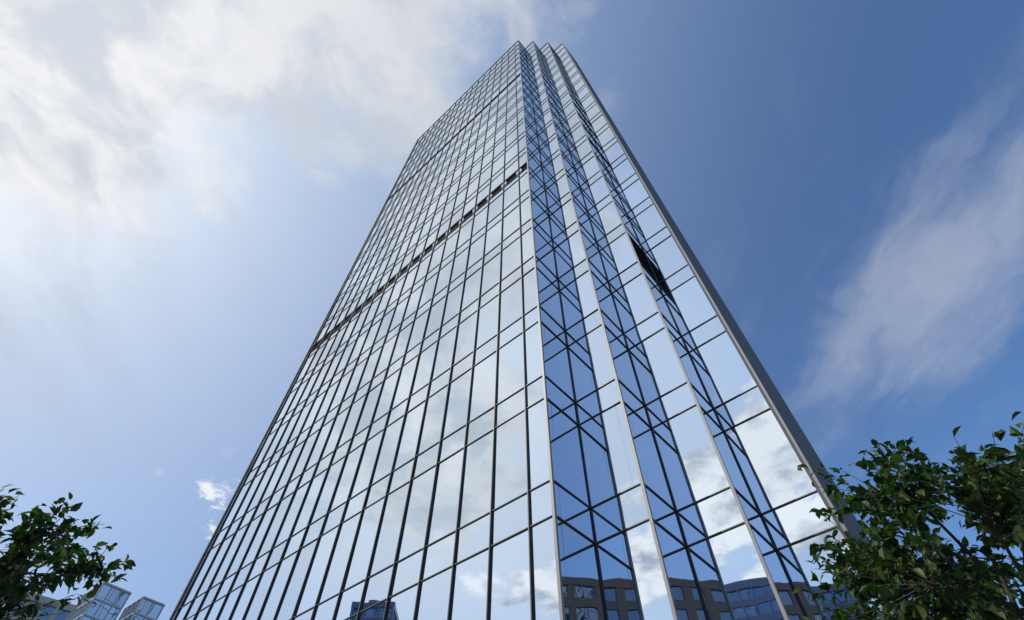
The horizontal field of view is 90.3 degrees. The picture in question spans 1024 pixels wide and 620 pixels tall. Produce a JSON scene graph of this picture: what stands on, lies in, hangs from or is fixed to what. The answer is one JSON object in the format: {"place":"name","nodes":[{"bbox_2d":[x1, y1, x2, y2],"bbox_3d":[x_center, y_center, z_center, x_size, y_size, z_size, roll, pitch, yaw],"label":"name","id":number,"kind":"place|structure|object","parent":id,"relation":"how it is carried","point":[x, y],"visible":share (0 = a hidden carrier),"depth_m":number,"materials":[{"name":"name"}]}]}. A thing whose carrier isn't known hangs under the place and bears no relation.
{"place":"outdoors","nodes":[
{"label":"outdoors","id":0,"kind":"place"},
{"bbox_2d":[4,592,77,619],"bbox_3d":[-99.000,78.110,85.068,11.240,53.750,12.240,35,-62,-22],"label":"walls","id":1,"kind":"structure","parent":0,"point":[71,608],"depth_m":103.81,"materials":[{"name":"beige stone"}]},
{"bbox_2d":[4,601,69,619],"bbox_3d":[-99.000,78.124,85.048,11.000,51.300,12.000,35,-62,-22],"label":"windows","id":2,"kind":"structure","parent":1,"relation":"attached to","point":[51,610],"depth_m":103.50,"materials":[{"name":"blue glass"}]},
{"bbox_2d":[69,582,131,619],"bbox_3d":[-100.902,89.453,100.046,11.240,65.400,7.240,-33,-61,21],"label":"walls","id":3,"kind":"structure","parent":0,"point":[83,604],"depth_m":121.75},
{"bbox_2d":[70,584,128,619],"bbox_3d":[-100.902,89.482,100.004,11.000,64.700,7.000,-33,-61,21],"label":"windows","id":4,"kind":"structure","parent":3,"relation":"attached to","point":[104,609],"depth_m":121.80,"materials":[{"name":"blue glass"}]},
{"bbox_2d":[119,596,164,619],"bbox_3d":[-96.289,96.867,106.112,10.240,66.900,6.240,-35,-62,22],"label":"walls","id":5,"kind":"structure","parent":0,"point":[127,616],"depth_m":130.44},
{"bbox_2d":[118,598,162,619],"bbox_3d":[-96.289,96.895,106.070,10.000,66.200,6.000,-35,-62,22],"label":"windows","id":6,"kind":"structure","parent":5,"relation":"attached to","point":[145,606],"depth_m":130.01,"materials":[{"name":"blue glass"}]},
{"bbox_2d":[0,0,1023,619],"label":"sky","id":7,"kind":"structure","parent":0,"point":[190,189],"materials":[{"name":"blue"}]},
{"bbox_2d":[169,40,895,619],"bbox_3d":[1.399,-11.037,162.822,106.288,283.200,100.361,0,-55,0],"label":"skyscraper","id":8,"kind":"structure","parent":0,"point":[531,380],"depth_m":58.25,"materials":[{"name":"blue glass"}]},
{"label":"ground","id":9,"kind":"structure","parent":0,"visible":0},
{"bbox_2d":[0,484,135,619],"bbox_3d":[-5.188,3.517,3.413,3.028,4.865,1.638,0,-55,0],"label":"broadleaf tree","id":10,"kind":"object","parent":9,"relation":"on","point":[16,564],"visible":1,"depth_m":4.92,"materials":[{"name":"green plant"}]},
{"bbox_2d":[792,411,1023,619],"bbox_3d":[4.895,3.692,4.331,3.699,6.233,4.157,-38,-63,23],"label":"broadleaf tree","id":11,"kind":"object","parent":9,"relation":"on","point":[965,587],"visible":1,"depth_m":5.11,"materials":[{"name":"green plant"}]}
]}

